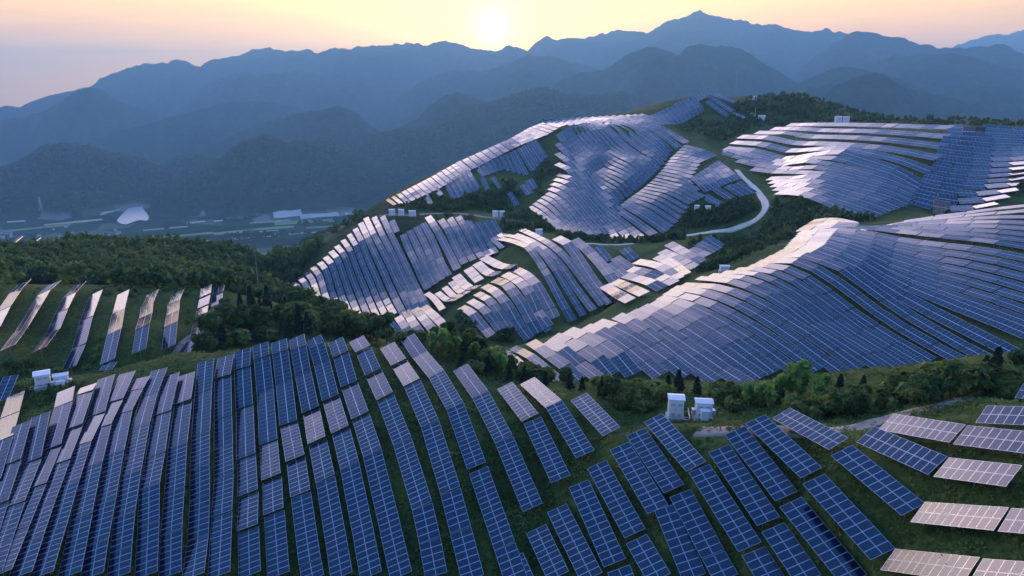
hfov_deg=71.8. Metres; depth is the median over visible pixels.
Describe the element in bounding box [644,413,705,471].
solar table
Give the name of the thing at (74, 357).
solar table
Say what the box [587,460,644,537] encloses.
solar table
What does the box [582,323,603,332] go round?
solar table
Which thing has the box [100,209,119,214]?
river
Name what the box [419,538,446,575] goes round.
solar table
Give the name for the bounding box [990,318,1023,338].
solar table
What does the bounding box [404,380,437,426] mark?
solar table
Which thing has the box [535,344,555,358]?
solar table
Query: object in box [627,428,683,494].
solar table
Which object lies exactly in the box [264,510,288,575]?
solar table
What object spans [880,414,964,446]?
solar table
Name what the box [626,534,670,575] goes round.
solar table
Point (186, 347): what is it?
solar table
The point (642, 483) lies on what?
solar table
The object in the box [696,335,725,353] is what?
solar table
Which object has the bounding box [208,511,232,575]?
solar table
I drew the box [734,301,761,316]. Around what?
solar table
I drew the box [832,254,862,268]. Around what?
solar table
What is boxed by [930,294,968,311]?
solar table
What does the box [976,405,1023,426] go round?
solar table
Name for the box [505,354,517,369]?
broadleaf tree
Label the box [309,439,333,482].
solar table
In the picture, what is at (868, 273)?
solar table
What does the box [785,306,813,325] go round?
solar table
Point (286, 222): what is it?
rice field
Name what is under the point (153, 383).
solar table
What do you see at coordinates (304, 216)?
stubble field
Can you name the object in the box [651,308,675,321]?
solar table
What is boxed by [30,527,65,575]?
solar table
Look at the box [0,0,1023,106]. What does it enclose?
sky
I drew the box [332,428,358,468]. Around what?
solar table
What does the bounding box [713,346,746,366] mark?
solar table
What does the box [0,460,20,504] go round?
solar table
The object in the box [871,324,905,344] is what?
solar table
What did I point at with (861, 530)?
solar table
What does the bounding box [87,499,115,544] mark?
solar table
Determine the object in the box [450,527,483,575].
solar table
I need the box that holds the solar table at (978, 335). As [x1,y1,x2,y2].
[955,323,999,345]
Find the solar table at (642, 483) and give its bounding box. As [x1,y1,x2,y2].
[610,442,667,516]
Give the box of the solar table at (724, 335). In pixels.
[709,328,738,343]
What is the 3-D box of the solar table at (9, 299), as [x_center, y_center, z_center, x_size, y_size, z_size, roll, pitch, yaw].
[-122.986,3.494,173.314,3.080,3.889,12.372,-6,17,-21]
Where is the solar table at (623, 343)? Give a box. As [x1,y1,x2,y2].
[610,335,634,352]
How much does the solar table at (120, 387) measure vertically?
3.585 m
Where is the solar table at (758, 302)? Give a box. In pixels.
[745,295,772,309]
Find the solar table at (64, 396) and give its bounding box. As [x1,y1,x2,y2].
[54,386,74,407]
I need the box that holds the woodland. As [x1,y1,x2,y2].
[0,208,367,304]
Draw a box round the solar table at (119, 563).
[107,546,131,575]
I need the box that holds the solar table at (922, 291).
[904,283,939,301]
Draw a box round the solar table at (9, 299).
[0,288,21,310]
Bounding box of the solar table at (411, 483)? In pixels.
[394,438,431,509]
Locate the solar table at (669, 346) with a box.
[657,339,682,354]
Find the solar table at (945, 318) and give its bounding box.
[926,308,966,329]
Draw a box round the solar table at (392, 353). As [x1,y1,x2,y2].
[380,342,405,365]
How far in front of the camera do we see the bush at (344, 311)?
189.32 m
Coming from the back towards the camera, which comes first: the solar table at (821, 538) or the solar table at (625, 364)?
the solar table at (625, 364)
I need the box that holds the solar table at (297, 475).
[287,458,309,499]
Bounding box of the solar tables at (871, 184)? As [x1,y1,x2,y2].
[15,92,1023,394]
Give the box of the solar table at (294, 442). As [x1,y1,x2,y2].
[280,421,303,460]
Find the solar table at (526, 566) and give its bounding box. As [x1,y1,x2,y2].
[509,553,532,575]
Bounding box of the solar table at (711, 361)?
[694,351,728,372]
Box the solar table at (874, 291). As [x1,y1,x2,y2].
[858,281,889,300]
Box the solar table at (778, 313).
[764,305,792,322]
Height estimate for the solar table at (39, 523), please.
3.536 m
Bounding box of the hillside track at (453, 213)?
[377,213,518,221]
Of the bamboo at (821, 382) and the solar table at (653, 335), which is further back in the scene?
the solar table at (653, 335)
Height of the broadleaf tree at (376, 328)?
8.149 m
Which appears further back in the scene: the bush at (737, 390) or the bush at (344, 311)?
the bush at (344, 311)
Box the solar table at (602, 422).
[571,393,619,441]
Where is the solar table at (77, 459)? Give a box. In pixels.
[61,442,90,486]
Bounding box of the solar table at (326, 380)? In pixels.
[314,359,337,400]
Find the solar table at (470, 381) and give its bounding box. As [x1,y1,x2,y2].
[453,364,487,397]
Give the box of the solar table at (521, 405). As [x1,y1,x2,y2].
[497,382,537,420]
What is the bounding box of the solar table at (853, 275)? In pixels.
[839,266,868,287]
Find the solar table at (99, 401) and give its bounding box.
[87,374,114,416]
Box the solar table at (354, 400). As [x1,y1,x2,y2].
[342,382,367,418]
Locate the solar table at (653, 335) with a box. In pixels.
[640,327,665,344]
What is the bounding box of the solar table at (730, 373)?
[717,365,753,382]
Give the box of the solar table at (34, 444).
[21,411,49,464]
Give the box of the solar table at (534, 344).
[526,339,543,349]
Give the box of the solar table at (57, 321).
[46,309,67,336]
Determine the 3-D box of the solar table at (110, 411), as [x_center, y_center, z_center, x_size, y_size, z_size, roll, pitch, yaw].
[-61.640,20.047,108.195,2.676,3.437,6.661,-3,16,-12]
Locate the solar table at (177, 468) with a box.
[164,442,186,492]
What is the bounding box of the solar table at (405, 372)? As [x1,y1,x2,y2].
[393,361,418,385]
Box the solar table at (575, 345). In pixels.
[564,338,588,351]
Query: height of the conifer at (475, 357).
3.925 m
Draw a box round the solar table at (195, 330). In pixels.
[189,322,203,339]
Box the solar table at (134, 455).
[121,423,149,475]
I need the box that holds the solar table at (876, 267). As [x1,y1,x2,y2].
[860,259,889,274]
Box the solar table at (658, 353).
[643,344,673,362]
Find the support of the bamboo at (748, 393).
on the ground at (876, 511)
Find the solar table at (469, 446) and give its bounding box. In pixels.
[447,403,485,469]
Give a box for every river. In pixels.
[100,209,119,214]
[117,206,148,223]
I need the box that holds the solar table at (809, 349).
[793,339,827,360]
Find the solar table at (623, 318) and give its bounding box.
[612,312,635,323]
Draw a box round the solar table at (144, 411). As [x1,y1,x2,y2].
[131,392,157,428]
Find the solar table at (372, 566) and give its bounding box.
[354,534,381,575]
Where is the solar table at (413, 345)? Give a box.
[401,334,426,357]
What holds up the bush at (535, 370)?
on the ground at (876, 511)
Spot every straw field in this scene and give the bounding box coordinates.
[44,219,101,225]
[143,226,187,230]
[250,220,290,222]
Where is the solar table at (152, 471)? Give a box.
[139,453,164,489]
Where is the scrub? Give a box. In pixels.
[0,286,380,407]
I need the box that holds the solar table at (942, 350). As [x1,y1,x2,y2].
[927,342,965,359]
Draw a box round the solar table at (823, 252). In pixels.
[811,247,839,258]
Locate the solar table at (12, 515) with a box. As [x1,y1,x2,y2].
[0,502,24,541]
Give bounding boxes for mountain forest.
[0,86,659,212]
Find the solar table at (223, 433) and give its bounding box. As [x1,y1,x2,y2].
[214,415,232,449]
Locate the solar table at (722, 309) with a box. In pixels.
[710,303,734,316]
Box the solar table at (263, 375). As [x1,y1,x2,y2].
[254,356,273,393]
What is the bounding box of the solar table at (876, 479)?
[831,445,923,521]
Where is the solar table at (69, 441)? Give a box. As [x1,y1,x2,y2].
[54,426,82,463]
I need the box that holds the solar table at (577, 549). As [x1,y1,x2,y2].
[547,504,601,575]
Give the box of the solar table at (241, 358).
[234,348,250,369]
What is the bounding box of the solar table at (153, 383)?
[140,367,167,396]
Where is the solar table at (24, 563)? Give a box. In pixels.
[9,536,43,575]
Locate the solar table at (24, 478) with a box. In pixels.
[5,459,40,505]
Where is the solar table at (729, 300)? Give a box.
[716,294,742,306]
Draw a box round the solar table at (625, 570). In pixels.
[608,565,633,575]
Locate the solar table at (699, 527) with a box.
[670,489,723,557]
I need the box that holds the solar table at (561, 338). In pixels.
[549,333,572,343]
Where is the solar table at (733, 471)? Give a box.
[709,445,779,528]
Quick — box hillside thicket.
[398,91,1023,341]
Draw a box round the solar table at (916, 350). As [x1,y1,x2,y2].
[898,341,935,360]
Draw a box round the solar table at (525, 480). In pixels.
[496,436,541,512]
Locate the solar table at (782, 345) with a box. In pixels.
[767,335,798,355]
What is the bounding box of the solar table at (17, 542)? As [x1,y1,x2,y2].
[0,527,28,575]
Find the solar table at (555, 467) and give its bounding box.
[524,417,569,485]
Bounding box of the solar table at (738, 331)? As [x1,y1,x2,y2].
[724,323,753,339]
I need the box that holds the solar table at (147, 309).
[139,302,152,317]
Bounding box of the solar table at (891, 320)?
[874,310,908,330]
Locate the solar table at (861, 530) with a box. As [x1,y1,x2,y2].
[803,474,894,570]
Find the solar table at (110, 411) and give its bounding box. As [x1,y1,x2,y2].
[99,399,122,426]
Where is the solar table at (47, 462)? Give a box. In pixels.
[30,446,60,487]
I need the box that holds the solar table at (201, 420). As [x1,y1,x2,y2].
[191,391,211,436]
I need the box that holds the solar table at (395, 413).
[378,394,410,444]
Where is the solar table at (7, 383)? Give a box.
[0,374,18,406]
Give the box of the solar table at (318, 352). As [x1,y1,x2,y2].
[309,342,328,363]
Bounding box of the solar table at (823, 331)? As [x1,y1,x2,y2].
[808,322,838,340]
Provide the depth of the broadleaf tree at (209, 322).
171.60 m
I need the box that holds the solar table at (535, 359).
[527,354,547,366]
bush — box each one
[193,310,225,323]
[211,323,252,346]
[237,323,251,328]
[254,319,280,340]
[284,301,313,307]
[301,309,317,324]
[312,310,361,334]
[341,309,355,326]
[342,326,366,337]
[393,328,427,345]
[448,332,471,343]
[461,359,485,374]
[462,327,483,344]
[477,348,500,362]
[513,364,550,378]
[517,361,533,366]
[531,375,548,382]
[545,366,556,380]
[589,373,612,387]
[610,382,641,403]
[613,392,644,409]
[622,380,630,388]
[631,377,649,386]
[635,384,649,398]
[637,396,661,412]
[643,379,676,401]
[706,381,730,398]
[718,389,736,403]
[723,380,746,402]
[724,396,744,411]
[751,390,784,405]
[780,392,811,416]
[799,395,827,420]
[806,390,828,410]
[817,392,867,414]
[841,387,878,414]
[859,383,877,394]
[871,386,899,410]
[879,369,916,401]
[903,388,924,401]
[917,361,941,376]
[938,358,993,397]
[950,359,1023,393]
[993,386,1023,401]
[1005,364,1023,383]
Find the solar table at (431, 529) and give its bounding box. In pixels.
[412,503,439,543]
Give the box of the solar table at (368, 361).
[356,347,379,374]
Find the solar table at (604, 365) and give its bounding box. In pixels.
[591,356,618,375]
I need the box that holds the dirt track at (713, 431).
[693,395,978,437]
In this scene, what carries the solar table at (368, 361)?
on the ground at (876, 511)
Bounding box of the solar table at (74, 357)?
[63,344,85,369]
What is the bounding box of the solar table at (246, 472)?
[237,454,257,495]
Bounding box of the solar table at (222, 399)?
[214,375,231,419]
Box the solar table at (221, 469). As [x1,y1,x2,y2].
[214,443,233,479]
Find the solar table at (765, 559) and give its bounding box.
[742,546,783,575]
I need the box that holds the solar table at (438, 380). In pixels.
[429,370,462,409]
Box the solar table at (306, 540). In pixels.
[291,492,320,564]
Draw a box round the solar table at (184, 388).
[173,371,194,404]
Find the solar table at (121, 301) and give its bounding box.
[112,290,128,313]
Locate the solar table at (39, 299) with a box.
[29,290,49,312]
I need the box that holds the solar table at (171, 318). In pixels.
[164,310,178,326]
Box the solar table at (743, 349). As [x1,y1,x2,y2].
[728,339,758,358]
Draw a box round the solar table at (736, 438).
[725,426,796,505]
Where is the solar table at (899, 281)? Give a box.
[882,272,912,288]
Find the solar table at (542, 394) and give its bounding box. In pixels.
[520,377,560,406]
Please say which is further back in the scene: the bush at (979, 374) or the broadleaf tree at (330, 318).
the broadleaf tree at (330, 318)
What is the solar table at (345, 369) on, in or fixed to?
on the ground at (876, 511)
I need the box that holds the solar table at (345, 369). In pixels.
[334,352,356,386]
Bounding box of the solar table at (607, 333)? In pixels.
[594,327,619,340]
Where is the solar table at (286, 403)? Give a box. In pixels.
[276,380,296,425]
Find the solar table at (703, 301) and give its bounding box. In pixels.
[693,297,717,306]
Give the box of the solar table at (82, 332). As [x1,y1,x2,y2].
[72,316,92,348]
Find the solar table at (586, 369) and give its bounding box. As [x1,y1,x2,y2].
[575,361,602,377]
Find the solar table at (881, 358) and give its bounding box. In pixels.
[870,351,899,366]
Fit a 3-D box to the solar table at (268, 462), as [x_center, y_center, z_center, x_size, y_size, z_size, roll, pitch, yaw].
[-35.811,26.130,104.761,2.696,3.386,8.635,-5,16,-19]
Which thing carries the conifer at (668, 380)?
on the ground at (876, 511)
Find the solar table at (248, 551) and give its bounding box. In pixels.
[238,526,260,575]
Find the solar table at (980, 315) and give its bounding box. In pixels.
[959,305,1000,324]
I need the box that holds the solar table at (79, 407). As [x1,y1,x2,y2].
[66,391,92,428]
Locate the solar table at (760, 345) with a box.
[745,335,775,355]
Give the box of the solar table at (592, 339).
[577,332,606,346]
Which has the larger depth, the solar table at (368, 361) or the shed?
the shed
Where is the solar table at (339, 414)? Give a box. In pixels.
[323,396,347,432]
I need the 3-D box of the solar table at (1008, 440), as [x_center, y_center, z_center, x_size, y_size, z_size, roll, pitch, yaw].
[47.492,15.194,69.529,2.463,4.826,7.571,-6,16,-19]
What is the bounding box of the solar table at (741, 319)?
[727,312,754,326]
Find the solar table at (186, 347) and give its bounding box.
[179,341,194,352]
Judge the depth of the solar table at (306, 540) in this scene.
93.65 m
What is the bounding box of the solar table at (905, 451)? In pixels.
[857,426,946,476]
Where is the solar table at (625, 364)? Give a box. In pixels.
[610,352,640,377]
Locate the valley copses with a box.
[1,212,363,246]
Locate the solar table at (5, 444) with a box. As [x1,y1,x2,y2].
[0,437,12,477]
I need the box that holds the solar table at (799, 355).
[789,350,822,372]
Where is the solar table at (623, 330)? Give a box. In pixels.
[610,323,635,337]
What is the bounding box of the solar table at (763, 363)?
[747,353,780,376]
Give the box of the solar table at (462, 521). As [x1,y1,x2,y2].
[441,488,470,532]
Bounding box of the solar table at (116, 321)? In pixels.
[108,308,124,333]
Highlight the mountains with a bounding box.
[0,10,1023,248]
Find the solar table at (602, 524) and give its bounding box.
[569,480,625,567]
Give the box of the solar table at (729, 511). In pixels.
[689,464,760,553]
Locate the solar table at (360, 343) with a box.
[349,335,369,351]
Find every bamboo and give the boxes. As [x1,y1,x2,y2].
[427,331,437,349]
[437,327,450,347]
[450,336,461,353]
[467,341,479,358]
[489,345,502,367]
[495,354,508,375]
[742,381,755,404]
[754,380,774,405]
[762,387,777,410]
[772,372,789,393]
[782,361,800,392]
[790,358,812,397]
[811,373,831,390]
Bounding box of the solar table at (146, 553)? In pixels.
[135,521,159,575]
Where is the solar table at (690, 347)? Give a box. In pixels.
[675,338,706,357]
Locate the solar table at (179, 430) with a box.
[168,401,191,447]
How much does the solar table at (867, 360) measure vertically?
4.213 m
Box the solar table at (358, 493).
[340,462,373,540]
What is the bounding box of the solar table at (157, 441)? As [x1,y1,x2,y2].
[145,411,170,458]
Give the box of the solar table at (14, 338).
[0,327,27,352]
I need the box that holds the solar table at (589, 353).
[577,345,603,362]
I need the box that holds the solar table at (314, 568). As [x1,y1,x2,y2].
[299,558,323,575]
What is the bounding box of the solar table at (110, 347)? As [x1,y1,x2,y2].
[100,329,120,364]
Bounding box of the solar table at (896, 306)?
[880,297,913,319]
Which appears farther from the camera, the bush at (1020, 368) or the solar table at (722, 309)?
the solar table at (722, 309)
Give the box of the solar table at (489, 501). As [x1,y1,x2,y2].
[469,466,514,550]
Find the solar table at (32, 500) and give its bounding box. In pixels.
[16,484,45,529]
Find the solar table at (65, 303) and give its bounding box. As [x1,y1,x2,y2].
[55,293,75,313]
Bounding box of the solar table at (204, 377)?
[195,358,213,395]
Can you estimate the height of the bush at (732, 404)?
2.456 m
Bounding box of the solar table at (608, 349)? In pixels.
[594,340,623,358]
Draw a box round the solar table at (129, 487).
[114,470,140,517]
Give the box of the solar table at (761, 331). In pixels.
[746,322,775,340]
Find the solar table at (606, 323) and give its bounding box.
[594,319,617,327]
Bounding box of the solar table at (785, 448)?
[746,415,821,482]
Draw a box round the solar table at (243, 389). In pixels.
[234,366,252,408]
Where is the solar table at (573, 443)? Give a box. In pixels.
[545,401,593,459]
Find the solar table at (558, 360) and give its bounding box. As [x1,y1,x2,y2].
[547,353,570,368]
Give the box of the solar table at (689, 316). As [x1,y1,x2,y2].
[677,309,702,322]
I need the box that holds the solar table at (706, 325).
[693,317,719,332]
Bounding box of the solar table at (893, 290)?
[875,279,909,298]
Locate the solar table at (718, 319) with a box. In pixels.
[706,312,732,327]
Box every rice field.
[3,224,70,231]
[154,232,213,237]
[214,229,254,234]
[246,225,293,230]
[274,219,333,224]
[306,226,332,227]
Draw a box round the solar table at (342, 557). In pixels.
[327,548,351,575]
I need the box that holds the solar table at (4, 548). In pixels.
[0,538,12,571]
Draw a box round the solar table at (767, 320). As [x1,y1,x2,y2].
[753,312,781,328]
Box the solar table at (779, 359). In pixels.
[766,350,792,370]
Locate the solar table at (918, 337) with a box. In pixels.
[900,326,937,349]
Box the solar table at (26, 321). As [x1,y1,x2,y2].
[14,305,40,334]
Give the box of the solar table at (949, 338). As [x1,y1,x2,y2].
[930,328,969,348]
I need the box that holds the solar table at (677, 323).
[664,316,690,330]
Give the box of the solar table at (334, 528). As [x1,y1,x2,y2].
[316,476,347,555]
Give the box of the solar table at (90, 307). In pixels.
[80,290,101,320]
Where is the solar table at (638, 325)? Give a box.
[625,318,650,332]
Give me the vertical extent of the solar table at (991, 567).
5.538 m
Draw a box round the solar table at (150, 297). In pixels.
[142,289,158,305]
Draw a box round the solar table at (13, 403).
[1,391,24,417]
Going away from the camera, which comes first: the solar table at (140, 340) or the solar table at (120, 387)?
the solar table at (120, 387)
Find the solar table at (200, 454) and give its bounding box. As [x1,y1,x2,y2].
[190,431,209,470]
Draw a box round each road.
[557,242,633,244]
[686,170,769,235]
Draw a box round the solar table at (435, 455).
[422,420,459,493]
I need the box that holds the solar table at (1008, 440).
[953,425,1023,453]
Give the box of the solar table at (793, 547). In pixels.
[762,522,820,575]
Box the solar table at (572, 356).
[557,346,584,365]
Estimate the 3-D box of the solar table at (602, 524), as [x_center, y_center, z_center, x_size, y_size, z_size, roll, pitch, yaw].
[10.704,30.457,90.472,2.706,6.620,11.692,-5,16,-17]
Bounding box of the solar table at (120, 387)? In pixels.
[108,370,135,401]
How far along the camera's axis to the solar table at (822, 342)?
192.45 m
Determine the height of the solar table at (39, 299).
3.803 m
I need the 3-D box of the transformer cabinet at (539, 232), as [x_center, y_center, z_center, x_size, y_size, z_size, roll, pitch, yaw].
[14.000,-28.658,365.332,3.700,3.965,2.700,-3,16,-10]
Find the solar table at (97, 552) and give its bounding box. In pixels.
[81,539,108,575]
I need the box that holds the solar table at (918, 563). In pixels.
[880,549,979,575]
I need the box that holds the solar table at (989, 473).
[933,458,1021,488]
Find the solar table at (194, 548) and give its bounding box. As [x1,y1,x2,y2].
[182,534,208,575]
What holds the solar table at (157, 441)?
on the ground at (876, 511)
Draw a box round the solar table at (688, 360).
[671,351,700,368]
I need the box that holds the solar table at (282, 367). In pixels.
[272,350,291,383]
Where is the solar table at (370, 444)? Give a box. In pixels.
[353,414,380,456]
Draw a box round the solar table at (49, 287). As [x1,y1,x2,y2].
[39,281,59,297]
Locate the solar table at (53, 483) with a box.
[38,460,69,504]
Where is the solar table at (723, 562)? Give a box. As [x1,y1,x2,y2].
[702,551,737,575]
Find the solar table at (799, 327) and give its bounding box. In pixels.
[784,318,814,336]
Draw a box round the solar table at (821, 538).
[780,497,866,575]
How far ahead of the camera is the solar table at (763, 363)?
188.67 m
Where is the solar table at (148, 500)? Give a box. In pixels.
[137,483,159,527]
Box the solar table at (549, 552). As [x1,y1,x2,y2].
[526,524,568,575]
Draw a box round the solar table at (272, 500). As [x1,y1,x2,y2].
[263,476,283,517]
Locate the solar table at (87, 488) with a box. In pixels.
[70,463,101,520]
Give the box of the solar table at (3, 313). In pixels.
[0,307,9,325]
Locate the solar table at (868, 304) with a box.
[851,294,883,314]
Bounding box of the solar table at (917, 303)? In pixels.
[898,294,936,313]
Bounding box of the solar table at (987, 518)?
[910,502,1008,531]
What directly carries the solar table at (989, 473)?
on the ground at (876, 511)
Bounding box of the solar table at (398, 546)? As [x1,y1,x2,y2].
[380,524,411,575]
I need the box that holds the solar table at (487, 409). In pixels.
[473,391,511,442]
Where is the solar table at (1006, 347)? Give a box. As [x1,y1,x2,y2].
[987,339,1019,353]
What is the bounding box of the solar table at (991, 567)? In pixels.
[973,558,1023,575]
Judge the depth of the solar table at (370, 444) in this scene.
107.08 m
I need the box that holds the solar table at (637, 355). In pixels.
[625,346,650,364]
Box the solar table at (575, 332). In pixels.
[562,327,588,338]
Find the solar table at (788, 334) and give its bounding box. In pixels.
[772,325,803,343]
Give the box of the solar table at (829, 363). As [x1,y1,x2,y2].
[817,356,847,371]
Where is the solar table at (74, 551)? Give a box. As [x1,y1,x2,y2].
[58,514,91,575]
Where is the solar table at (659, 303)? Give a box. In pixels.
[650,299,670,307]
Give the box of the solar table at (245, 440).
[236,405,254,459]
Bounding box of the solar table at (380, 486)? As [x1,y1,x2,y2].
[363,449,399,531]
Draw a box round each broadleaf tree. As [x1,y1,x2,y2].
[191,331,217,352]
[196,312,220,331]
[213,302,243,326]
[218,298,232,303]
[227,304,254,329]
[248,303,273,327]
[271,304,284,327]
[279,304,302,328]
[293,301,308,312]
[317,307,343,336]
[326,298,345,309]
[346,313,367,337]
[362,312,377,335]
[366,314,388,341]
[379,311,395,342]
[428,326,438,340]
[438,340,454,361]
[440,319,457,334]
[479,337,487,348]
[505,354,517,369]
[558,367,563,382]
[560,366,573,381]
[600,376,624,400]
[823,387,854,416]
[845,385,859,388]
[849,388,872,414]
[909,372,945,405]
[938,363,961,397]
[1003,349,1023,365]
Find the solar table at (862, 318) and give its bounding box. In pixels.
[846,308,878,327]
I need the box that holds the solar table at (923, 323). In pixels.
[904,313,940,332]
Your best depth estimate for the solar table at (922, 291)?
204.04 m
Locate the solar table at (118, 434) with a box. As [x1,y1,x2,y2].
[104,410,131,455]
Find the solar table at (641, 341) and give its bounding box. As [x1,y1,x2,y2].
[627,332,654,349]
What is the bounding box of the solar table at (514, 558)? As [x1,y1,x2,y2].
[495,543,526,575]
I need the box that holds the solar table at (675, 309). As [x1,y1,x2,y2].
[663,303,685,314]
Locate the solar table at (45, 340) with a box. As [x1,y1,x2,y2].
[32,329,58,354]
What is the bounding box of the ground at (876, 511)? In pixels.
[0,95,1023,575]
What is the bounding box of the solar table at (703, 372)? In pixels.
[691,364,721,381]
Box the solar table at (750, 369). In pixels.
[733,360,767,381]
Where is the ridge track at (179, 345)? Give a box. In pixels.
[170,304,219,354]
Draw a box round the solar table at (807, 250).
[792,248,817,252]
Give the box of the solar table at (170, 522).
[160,487,184,535]
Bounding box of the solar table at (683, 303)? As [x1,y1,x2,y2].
[671,299,695,308]
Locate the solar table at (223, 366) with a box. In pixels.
[214,354,233,377]
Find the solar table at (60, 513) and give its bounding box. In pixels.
[45,482,78,532]
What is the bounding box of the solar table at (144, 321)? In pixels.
[135,313,151,329]
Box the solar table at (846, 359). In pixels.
[829,348,864,369]
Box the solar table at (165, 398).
[153,372,179,415]
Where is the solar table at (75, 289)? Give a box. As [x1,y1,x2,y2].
[64,281,85,300]
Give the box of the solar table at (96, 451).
[83,424,111,467]
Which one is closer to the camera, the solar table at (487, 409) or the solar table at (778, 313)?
the solar table at (487, 409)
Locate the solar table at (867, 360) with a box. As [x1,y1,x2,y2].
[856,353,886,367]
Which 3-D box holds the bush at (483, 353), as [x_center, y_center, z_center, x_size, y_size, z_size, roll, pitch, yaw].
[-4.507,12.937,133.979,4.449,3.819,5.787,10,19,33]
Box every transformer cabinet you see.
[28,369,50,397]
[50,372,71,391]
[388,209,394,215]
[398,209,403,215]
[408,210,415,216]
[492,210,498,217]
[536,229,542,235]
[665,393,689,422]
[691,397,715,420]
[718,265,729,273]
[758,115,765,120]
[834,116,842,122]
[842,116,849,122]
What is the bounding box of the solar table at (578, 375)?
[566,364,584,381]
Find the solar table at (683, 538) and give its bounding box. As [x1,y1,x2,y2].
[655,505,705,575]
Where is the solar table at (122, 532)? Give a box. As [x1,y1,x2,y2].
[110,512,135,552]
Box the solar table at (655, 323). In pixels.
[642,315,668,330]
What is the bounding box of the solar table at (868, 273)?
[854,264,884,283]
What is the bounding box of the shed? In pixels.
[7,220,25,222]
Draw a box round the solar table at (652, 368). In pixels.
[638,358,667,378]
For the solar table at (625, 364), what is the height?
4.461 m
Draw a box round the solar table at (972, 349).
[960,344,989,355]
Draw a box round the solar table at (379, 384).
[367,370,392,399]
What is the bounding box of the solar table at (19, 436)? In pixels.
[5,420,31,463]
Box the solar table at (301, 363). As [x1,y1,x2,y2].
[291,345,310,375]
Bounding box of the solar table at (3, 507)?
[0,502,8,528]
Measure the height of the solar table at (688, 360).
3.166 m
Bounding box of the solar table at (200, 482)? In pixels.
[190,464,209,500]
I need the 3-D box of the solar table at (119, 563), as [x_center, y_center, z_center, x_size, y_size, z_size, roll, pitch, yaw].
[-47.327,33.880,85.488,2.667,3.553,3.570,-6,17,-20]
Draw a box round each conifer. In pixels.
[217,323,229,350]
[237,293,243,306]
[246,285,255,307]
[250,325,257,341]
[262,284,272,309]
[283,317,293,339]
[292,304,303,334]
[302,311,312,335]
[457,351,465,365]
[461,336,468,351]
[472,351,477,360]
[474,337,482,352]
[482,355,492,372]
[506,366,513,379]
[519,365,528,381]
[541,371,549,384]
[564,373,574,389]
[578,377,585,390]
[596,377,607,398]
[665,374,671,383]
[672,369,685,392]
[691,376,701,394]
[834,374,844,388]
[857,375,866,387]
[983,355,989,362]
[990,346,1004,366]
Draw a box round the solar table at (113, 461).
[95,449,123,505]
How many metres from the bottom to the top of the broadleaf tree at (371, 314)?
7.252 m
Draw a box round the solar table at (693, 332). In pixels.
[679,324,707,340]
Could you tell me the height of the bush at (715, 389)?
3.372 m
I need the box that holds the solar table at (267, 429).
[257,389,276,444]
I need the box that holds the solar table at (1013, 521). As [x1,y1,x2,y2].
[998,508,1023,534]
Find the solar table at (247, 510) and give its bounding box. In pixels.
[237,491,258,533]
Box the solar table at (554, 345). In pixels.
[544,339,566,351]
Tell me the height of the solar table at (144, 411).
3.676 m
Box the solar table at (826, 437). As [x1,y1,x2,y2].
[772,408,847,454]
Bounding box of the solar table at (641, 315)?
[628,309,650,320]
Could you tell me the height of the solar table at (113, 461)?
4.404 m
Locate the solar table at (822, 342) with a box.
[806,332,838,352]
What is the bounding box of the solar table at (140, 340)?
[132,325,149,361]
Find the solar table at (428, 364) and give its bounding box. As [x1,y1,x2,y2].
[413,351,442,377]
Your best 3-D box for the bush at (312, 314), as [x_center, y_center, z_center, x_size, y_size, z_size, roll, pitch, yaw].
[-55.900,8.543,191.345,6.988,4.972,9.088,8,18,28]
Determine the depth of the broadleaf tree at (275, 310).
189.51 m
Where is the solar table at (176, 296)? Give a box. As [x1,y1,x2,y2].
[169,289,183,303]
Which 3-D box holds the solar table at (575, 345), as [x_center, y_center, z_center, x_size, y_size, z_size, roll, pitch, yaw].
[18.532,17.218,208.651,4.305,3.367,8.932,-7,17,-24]
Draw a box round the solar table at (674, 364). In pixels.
[661,356,693,377]
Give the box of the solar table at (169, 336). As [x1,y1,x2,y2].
[162,322,177,353]
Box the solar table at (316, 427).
[303,408,324,443]
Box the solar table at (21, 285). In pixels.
[10,279,30,295]
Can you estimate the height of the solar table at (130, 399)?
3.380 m
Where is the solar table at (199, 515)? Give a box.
[187,495,209,540]
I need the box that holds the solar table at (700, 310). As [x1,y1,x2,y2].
[688,303,713,316]
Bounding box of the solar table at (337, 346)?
[328,337,347,356]
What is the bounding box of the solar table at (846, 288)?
[831,278,860,297]
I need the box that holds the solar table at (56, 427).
[43,402,71,449]
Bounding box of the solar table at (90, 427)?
[75,413,104,445]
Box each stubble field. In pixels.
[273,209,301,217]
[299,212,338,218]
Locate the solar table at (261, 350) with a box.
[253,341,268,359]
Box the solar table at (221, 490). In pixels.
[211,474,233,516]
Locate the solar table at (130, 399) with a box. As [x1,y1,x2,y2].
[116,388,142,413]
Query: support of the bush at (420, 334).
on the ground at (876, 511)
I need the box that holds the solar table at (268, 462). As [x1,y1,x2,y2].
[260,440,280,480]
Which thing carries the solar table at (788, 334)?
on the ground at (876, 511)
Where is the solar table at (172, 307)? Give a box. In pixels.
[167,299,179,314]
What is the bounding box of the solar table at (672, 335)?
[659,326,685,343]
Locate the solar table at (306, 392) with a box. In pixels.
[295,370,318,412]
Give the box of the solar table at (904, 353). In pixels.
[888,344,923,364]
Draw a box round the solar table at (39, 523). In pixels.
[23,500,55,542]
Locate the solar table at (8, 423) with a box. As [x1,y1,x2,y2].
[0,411,19,439]
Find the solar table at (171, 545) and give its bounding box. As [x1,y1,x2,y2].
[159,529,182,575]
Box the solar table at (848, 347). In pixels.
[831,336,864,359]
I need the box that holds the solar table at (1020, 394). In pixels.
[1015,384,1023,402]
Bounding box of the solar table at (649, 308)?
[639,304,660,313]

